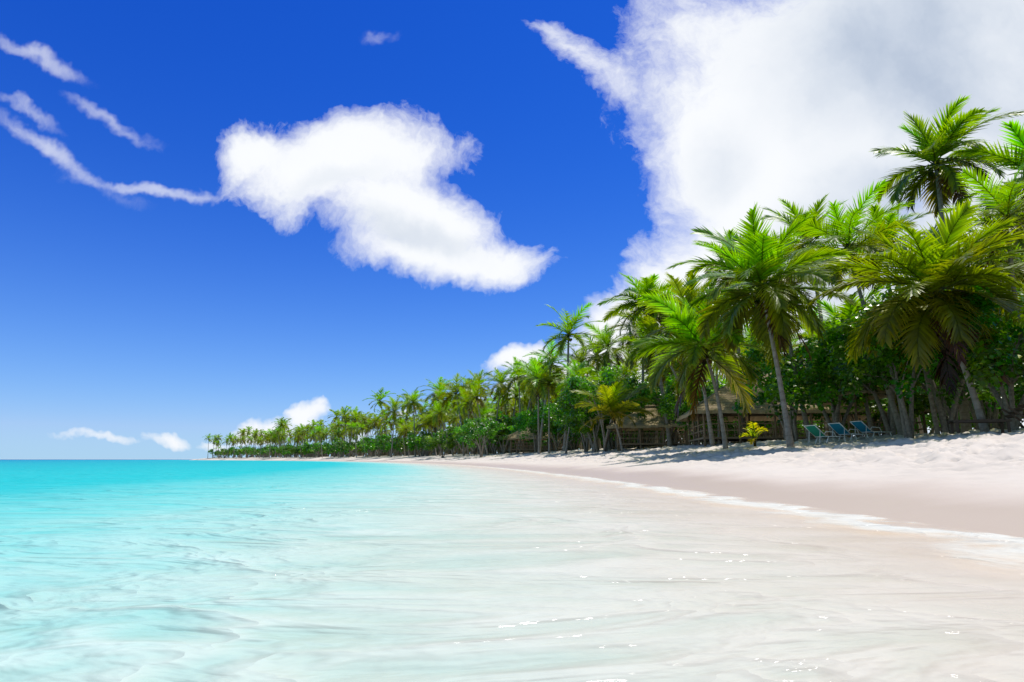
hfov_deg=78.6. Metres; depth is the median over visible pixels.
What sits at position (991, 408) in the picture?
sea grape
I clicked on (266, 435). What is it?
palm
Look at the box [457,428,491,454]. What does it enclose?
sea grape
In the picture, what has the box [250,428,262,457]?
palm
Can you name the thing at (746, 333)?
palm
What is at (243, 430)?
palm
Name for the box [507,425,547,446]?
sea grape
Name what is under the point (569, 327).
palm
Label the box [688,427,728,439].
sea grape
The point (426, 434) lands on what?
tree
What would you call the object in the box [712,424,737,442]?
sea grape
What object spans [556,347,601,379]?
palm
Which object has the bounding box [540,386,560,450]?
palm
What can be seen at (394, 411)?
palm
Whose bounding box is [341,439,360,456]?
tree
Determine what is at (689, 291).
palm
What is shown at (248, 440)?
palm
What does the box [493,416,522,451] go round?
sea grape
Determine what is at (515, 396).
palm
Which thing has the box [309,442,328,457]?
sea grape
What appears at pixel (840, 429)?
blue sun lounger
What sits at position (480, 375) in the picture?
palm
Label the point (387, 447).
sea grape
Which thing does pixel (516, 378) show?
palm
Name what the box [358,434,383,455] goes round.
sea grape
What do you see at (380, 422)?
palm
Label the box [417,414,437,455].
palm
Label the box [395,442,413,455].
sea grape
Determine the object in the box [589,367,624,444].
palm
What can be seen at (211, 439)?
palm
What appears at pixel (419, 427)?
palm
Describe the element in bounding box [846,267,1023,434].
sea grape
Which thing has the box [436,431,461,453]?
sea grape
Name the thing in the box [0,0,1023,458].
sky
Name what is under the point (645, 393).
sea grape
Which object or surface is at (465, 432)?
sea grape
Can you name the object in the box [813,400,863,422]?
thatch umbrella
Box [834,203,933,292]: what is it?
palm
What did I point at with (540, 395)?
palm
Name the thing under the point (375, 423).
palm
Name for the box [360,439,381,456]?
sea grape
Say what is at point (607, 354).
palm
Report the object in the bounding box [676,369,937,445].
thatch hut
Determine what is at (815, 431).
green sun lounger
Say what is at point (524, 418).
sea grape
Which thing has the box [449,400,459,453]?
palm
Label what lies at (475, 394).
palm
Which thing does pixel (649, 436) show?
sea grape
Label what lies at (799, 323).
palm
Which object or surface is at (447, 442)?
sea grape
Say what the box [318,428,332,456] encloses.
palm
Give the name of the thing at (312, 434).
palm
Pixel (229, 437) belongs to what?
palm
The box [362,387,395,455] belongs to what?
palm
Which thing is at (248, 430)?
palm
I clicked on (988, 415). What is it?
sea grape
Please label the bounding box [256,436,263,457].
palm
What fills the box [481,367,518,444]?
palm
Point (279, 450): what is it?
sea grape
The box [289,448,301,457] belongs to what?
sea grape
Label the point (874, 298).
palm
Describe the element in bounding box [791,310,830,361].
palm
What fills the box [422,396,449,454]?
palm
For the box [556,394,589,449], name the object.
sea grape
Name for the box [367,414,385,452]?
palm
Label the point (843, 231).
palm
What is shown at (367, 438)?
sea grape
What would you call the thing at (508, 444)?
sea grape
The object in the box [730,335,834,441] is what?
sea grape
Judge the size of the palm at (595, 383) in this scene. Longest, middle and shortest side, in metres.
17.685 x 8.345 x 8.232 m
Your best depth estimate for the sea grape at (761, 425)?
56.28 m
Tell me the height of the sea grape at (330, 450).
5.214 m
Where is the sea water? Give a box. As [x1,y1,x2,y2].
[0,459,1023,681]
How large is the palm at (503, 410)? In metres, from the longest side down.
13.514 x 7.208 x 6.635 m
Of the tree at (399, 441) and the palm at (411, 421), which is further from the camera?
the palm at (411, 421)
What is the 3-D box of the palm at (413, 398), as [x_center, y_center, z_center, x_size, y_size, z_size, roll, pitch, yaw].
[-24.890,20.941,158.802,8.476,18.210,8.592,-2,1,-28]
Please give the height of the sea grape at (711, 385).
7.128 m
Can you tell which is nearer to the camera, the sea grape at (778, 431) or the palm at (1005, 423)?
the palm at (1005, 423)
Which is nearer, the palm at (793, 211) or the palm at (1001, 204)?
the palm at (1001, 204)
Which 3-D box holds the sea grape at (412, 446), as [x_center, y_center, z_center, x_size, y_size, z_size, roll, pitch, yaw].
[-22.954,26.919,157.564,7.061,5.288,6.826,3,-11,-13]
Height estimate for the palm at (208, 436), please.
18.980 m
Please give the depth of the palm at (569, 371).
64.24 m
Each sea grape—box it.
[208,449,219,457]
[217,447,232,457]
[234,449,248,457]
[239,445,256,457]
[262,444,277,455]
[276,447,294,457]
[277,443,294,456]
[281,450,291,457]
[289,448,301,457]
[301,443,319,456]
[309,442,327,456]
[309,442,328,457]
[326,446,340,456]
[330,440,345,456]
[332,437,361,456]
[333,446,348,456]
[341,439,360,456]
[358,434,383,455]
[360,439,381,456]
[361,435,384,455]
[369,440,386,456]
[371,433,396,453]
[380,434,403,455]
[384,442,398,455]
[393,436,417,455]
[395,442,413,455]
[407,430,437,455]
[408,438,424,455]
[413,435,436,455]
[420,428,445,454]
[421,430,461,457]
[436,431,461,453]
[446,424,466,453]
[449,427,478,453]
[453,416,508,456]
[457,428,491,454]
[458,424,504,452]
[460,424,499,453]
[467,416,509,453]
[475,409,518,452]
[485,420,524,453]
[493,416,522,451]
[498,421,515,450]
[503,416,533,451]
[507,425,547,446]
[510,398,556,451]
[528,414,573,450]
[534,405,600,450]
[540,405,583,450]
[545,387,596,451]
[553,405,581,449]
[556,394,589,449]
[557,377,631,451]
[560,363,644,451]
[563,411,616,450]
[580,372,650,448]
[583,398,639,449]
[588,402,640,447]
[610,415,650,447]
[623,431,665,446]
[626,404,681,446]
[626,434,647,447]
[631,373,701,445]
[653,384,712,442]
[657,385,737,443]
[666,376,724,443]
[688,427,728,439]
[712,421,760,442]
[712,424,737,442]
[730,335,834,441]
[737,421,797,436]
[746,420,803,436]
[746,420,803,436]
[755,345,924,438]
[758,421,800,427]
[793,296,969,435]
[797,422,829,436]
[802,420,854,435]
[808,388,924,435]
[825,297,981,437]
[843,413,867,435]
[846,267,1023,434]
[849,377,950,427]
[868,375,966,433]
[869,328,1023,431]
[885,285,1023,429]
[914,406,975,433]
[923,315,1019,429]
[926,385,1007,430]
[949,314,1023,428]
[951,400,1018,427]
[963,303,1023,390]
[983,389,1023,424]
[985,343,1023,413]
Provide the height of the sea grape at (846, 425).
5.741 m
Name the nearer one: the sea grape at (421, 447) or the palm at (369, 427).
the sea grape at (421, 447)
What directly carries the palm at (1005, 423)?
on the beach ground
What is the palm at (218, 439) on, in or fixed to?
on the beach ground
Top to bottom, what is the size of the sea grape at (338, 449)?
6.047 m
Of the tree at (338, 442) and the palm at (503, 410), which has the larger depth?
the tree at (338, 442)
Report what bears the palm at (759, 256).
on the beach ground
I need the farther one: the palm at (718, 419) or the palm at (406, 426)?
the palm at (406, 426)
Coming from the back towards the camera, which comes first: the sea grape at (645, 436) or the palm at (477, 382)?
the palm at (477, 382)
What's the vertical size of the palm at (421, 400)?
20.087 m
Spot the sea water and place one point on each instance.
(151, 570)
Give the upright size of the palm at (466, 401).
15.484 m
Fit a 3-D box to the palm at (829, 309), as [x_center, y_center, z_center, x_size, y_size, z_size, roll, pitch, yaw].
[18.917,1.226,34.271,8.152,9.086,8.734,0,-11,0]
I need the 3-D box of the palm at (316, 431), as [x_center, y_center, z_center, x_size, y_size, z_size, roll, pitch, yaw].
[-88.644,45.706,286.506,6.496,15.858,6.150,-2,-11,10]
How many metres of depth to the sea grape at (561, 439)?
92.58 m
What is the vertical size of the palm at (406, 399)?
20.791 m
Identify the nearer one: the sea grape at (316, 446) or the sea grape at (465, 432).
the sea grape at (465, 432)
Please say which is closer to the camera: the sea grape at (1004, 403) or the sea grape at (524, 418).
the sea grape at (1004, 403)
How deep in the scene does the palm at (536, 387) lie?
76.05 m
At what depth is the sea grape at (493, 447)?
110.11 m
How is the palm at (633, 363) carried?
on the beach ground
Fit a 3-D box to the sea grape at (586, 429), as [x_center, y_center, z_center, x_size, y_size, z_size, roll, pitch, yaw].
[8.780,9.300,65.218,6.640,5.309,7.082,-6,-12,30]
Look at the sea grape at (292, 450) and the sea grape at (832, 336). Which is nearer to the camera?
the sea grape at (832, 336)
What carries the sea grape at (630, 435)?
on the beach ground
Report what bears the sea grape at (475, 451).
on the beach ground
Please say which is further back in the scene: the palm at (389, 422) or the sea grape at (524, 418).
the palm at (389, 422)
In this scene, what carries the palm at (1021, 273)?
on the beach ground
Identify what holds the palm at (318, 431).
on the beach ground
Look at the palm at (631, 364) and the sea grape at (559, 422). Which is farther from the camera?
the sea grape at (559, 422)
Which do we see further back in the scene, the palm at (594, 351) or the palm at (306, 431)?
the palm at (306, 431)
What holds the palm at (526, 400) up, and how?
on the beach ground
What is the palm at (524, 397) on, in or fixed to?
on the beach ground
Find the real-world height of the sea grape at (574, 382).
8.969 m
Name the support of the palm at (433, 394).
on the beach ground
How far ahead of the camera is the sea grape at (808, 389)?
31.87 m
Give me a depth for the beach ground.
6.80 m
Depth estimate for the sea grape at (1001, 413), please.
40.49 m
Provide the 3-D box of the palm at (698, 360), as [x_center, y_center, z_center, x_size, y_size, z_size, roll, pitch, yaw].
[9.524,1.542,31.199,6.552,8.785,8.175,9,-14,-38]
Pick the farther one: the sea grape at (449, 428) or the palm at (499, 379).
the sea grape at (449, 428)
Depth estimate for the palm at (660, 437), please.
67.05 m
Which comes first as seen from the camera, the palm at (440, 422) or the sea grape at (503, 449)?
the sea grape at (503, 449)
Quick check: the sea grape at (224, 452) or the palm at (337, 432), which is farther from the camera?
the sea grape at (224, 452)
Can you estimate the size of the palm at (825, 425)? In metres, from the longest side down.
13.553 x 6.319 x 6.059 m
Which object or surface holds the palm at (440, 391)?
on the beach ground
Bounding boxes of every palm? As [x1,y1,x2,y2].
[203,433,212,457]
[209,435,219,457]
[212,434,222,457]
[224,432,236,455]
[237,428,247,446]
[242,426,252,456]
[245,435,253,455]
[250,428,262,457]
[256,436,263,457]
[262,429,278,457]
[268,434,279,455]
[271,426,283,457]
[274,417,289,456]
[275,418,291,454]
[277,432,288,457]
[291,430,305,457]
[295,424,306,456]
[300,423,309,440]
[301,425,316,442]
[305,419,321,456]
[306,430,320,455]
[309,425,325,457]
[311,419,326,442]
[312,423,323,444]
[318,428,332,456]
[327,409,341,423]
[329,426,345,457]
[331,418,346,456]
[333,428,349,456]
[334,406,350,441]
[339,405,364,435]
[344,410,367,456]
[345,422,362,457]
[353,421,368,457]
[360,412,370,455]
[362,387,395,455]
[362,418,372,455]
[366,412,379,456]
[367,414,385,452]
[371,411,392,444]
[374,405,390,456]
[379,397,411,456]
[379,414,399,455]
[381,425,390,435]
[392,425,412,455]
[393,418,406,455]
[396,394,419,436]
[397,388,428,456]
[397,421,413,455]
[398,412,415,437]
[405,393,424,434]
[409,414,431,434]
[412,401,428,421]
[416,406,434,431]
[417,377,454,428]
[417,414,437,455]
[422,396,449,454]
[424,401,453,455]
[424,406,448,445]
[425,383,452,430]
[436,400,457,455]
[437,372,472,455]
[448,381,485,454]
[448,405,474,453]
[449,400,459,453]
[450,386,488,453]
[454,374,488,453]
[458,369,494,402]
[461,383,491,455]
[469,407,495,453]
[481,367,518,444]
[486,386,515,445]
[486,391,505,413]
[487,400,509,418]
[493,380,529,452]
[494,356,530,452]
[496,396,524,415]
[511,356,556,452]
[511,357,565,453]
[513,356,553,450]
[522,392,540,451]
[523,388,534,451]
[525,340,579,453]
[525,372,555,405]
[527,362,566,452]
[536,302,603,450]
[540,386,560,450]
[551,361,601,450]
[554,360,599,453]
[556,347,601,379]
[569,331,617,448]
[572,378,654,451]
[574,314,638,431]
[584,360,612,448]
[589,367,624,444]
[598,272,681,446]
[603,300,644,435]
[611,345,641,379]
[612,354,648,382]
[613,321,661,448]
[615,312,708,443]
[629,279,784,448]
[630,360,666,388]
[635,271,742,446]
[637,329,677,446]
[641,378,674,442]
[655,358,689,445]
[658,365,677,446]
[666,203,859,446]
[685,229,746,436]
[715,300,723,443]
[724,209,835,438]
[729,278,816,439]
[731,325,750,349]
[736,336,787,436]
[759,194,874,422]
[780,332,806,367]
[783,284,921,435]
[784,178,917,434]
[786,325,827,435]
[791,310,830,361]
[791,319,832,421]
[801,199,1023,431]
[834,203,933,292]
[866,286,883,305]
[868,94,1023,432]
[917,415,923,433]
[938,162,1023,362]
[949,119,1023,229]
[951,200,1023,429]
[972,230,1023,294]
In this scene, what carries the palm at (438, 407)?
on the beach ground
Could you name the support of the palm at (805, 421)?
on the beach ground
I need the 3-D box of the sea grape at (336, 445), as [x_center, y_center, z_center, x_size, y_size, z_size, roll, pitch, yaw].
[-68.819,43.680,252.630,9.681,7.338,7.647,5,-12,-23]
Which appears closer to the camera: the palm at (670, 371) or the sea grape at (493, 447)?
the palm at (670, 371)
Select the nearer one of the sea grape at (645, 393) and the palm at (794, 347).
the sea grape at (645, 393)
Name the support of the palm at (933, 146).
on the beach ground
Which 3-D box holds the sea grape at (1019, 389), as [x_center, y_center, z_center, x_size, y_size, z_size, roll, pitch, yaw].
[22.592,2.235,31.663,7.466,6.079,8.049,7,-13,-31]
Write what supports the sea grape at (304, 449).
on the beach ground
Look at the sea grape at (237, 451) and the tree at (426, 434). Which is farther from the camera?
the sea grape at (237, 451)
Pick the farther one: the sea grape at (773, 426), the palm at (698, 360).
the sea grape at (773, 426)
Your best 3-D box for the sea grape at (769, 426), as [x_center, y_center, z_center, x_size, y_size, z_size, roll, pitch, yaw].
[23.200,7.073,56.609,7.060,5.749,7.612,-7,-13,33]
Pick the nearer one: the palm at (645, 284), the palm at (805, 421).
the palm at (805, 421)
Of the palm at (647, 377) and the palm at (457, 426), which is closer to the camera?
the palm at (647, 377)
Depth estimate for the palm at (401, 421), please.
183.58 m
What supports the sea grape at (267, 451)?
on the beach ground
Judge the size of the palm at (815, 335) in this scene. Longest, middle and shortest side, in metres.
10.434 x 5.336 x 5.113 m
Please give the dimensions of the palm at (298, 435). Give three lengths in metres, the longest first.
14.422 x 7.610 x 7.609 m
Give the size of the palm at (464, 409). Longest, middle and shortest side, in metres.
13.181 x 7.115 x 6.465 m
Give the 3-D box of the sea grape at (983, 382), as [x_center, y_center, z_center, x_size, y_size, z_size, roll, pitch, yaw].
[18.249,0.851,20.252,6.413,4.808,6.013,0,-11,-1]
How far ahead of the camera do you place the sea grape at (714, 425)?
62.71 m
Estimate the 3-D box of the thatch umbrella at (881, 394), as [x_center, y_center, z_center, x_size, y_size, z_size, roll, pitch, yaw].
[18.080,3.619,32.900,3.400,3.700,3.348,0,-11,0]
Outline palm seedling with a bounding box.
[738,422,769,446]
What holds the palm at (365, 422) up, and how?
on the beach ground
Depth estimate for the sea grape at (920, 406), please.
39.00 m
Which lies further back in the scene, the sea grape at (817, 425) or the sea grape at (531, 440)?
the sea grape at (531, 440)
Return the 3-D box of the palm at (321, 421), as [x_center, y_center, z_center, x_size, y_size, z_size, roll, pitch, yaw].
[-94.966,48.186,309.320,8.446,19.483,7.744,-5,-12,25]
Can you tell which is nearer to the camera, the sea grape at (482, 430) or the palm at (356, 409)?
the sea grape at (482, 430)
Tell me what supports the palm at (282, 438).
on the beach ground
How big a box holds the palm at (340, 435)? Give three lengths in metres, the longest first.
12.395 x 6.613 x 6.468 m
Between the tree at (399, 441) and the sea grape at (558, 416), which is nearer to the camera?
the sea grape at (558, 416)
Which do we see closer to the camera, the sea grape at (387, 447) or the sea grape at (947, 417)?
the sea grape at (947, 417)
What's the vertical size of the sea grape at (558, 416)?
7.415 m
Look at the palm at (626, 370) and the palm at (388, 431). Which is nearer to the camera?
the palm at (626, 370)
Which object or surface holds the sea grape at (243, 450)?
on the beach ground
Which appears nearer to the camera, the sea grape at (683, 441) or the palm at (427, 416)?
the sea grape at (683, 441)
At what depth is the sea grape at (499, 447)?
116.84 m
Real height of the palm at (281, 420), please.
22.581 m
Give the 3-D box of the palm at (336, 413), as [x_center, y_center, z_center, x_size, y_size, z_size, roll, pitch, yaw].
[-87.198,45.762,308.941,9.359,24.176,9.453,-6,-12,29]
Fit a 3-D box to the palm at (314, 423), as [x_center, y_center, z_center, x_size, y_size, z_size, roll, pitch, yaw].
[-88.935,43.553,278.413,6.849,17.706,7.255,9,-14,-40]
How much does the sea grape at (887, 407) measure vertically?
7.620 m
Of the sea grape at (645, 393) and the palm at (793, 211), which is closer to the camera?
the palm at (793, 211)
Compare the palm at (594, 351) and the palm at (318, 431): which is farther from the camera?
the palm at (318, 431)
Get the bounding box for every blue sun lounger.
[828,423,868,441]
[850,421,891,438]
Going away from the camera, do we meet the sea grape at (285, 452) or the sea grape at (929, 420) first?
the sea grape at (929, 420)
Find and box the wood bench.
[948,404,1023,433]
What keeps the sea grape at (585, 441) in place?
on the beach ground
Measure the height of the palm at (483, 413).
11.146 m
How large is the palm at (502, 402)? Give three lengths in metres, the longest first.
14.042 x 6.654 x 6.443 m
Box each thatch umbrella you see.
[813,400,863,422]
[819,383,887,437]
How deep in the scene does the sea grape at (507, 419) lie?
108.62 m
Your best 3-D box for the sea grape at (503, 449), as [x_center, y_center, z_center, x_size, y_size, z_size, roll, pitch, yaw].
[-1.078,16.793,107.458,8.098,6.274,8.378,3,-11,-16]
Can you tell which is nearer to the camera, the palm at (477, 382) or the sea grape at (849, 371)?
the sea grape at (849, 371)
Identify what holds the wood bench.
on the beach ground
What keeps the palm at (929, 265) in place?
on the beach ground
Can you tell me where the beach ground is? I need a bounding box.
[193,428,1023,681]
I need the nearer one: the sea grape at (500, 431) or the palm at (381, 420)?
the sea grape at (500, 431)
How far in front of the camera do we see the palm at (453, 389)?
123.76 m
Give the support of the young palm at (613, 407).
on the beach ground
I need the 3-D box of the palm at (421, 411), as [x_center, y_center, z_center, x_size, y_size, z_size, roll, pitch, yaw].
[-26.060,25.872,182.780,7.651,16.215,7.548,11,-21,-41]
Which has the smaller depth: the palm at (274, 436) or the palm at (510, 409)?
the palm at (510, 409)
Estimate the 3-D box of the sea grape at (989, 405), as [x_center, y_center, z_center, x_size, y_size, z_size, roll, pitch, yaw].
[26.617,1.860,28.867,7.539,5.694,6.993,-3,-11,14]
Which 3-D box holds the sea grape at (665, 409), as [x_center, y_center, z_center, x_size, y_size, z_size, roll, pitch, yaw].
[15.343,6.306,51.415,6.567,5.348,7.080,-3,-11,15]
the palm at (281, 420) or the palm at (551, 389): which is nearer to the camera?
the palm at (551, 389)
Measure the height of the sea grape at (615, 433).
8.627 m
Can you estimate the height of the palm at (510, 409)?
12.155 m
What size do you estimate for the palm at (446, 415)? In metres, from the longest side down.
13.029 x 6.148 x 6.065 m
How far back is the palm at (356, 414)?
235.29 m
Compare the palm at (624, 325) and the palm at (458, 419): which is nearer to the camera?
the palm at (624, 325)
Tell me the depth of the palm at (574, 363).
67.94 m
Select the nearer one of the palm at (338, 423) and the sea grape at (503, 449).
the sea grape at (503, 449)
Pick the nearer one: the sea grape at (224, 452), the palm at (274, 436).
the palm at (274, 436)
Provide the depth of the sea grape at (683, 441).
62.51 m
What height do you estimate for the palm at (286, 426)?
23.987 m
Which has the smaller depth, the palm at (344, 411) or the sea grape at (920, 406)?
the sea grape at (920, 406)
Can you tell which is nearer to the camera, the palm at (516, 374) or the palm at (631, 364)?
the palm at (631, 364)
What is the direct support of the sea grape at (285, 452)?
on the beach ground
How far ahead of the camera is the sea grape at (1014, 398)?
42.46 m
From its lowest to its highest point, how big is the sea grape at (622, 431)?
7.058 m
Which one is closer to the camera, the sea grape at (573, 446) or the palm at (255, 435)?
the sea grape at (573, 446)
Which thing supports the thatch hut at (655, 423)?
on the beach ground
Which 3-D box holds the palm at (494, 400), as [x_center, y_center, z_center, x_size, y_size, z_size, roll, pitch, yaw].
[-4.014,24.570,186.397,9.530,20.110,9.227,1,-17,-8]
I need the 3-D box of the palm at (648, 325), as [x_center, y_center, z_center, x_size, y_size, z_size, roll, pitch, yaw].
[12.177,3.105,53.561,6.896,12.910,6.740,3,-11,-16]
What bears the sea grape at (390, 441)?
on the beach ground
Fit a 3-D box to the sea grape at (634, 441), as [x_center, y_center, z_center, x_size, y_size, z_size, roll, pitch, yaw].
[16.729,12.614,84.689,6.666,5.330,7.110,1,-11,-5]
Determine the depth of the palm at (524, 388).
92.84 m
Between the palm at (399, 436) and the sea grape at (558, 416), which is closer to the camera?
the sea grape at (558, 416)
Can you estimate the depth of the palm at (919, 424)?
48.74 m
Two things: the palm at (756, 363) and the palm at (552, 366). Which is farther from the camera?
the palm at (552, 366)
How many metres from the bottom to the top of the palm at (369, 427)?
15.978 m
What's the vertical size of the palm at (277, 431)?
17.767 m
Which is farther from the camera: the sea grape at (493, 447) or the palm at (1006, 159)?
the sea grape at (493, 447)
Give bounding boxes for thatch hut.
[504,425,569,453]
[606,405,696,450]
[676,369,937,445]
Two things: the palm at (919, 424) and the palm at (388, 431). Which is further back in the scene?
the palm at (388, 431)
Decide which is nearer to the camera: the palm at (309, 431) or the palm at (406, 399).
the palm at (406, 399)
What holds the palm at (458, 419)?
on the beach ground
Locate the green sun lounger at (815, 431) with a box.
[804,425,846,443]
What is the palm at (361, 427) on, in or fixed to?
on the beach ground
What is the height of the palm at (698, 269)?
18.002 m
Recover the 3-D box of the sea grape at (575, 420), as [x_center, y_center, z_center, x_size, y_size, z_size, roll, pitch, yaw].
[8.294,7.560,62.648,7.592,8.003,7.979,-8,-14,38]
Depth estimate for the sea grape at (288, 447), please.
330.64 m
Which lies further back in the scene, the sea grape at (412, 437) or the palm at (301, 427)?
the palm at (301, 427)
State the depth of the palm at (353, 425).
221.53 m
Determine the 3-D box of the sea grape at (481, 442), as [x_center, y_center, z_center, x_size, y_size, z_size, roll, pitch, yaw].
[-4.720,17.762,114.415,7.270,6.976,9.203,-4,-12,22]
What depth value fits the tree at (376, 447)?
197.92 m
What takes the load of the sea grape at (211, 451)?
on the beach ground
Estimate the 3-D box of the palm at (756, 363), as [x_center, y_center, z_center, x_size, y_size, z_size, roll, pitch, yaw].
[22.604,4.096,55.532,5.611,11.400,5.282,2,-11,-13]
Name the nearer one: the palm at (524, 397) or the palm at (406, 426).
the palm at (524, 397)
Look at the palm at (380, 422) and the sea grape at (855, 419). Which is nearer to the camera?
the sea grape at (855, 419)
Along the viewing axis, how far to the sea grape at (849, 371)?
26.61 m
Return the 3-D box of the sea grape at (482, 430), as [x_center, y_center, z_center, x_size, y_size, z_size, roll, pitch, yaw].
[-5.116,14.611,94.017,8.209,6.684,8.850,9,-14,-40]
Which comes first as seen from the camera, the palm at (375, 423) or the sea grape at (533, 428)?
the sea grape at (533, 428)
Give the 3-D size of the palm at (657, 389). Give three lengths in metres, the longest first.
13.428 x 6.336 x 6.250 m
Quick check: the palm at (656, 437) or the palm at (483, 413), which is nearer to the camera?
the palm at (656, 437)
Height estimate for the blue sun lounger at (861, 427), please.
0.827 m
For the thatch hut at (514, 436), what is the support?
on the beach ground
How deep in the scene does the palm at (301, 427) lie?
317.03 m

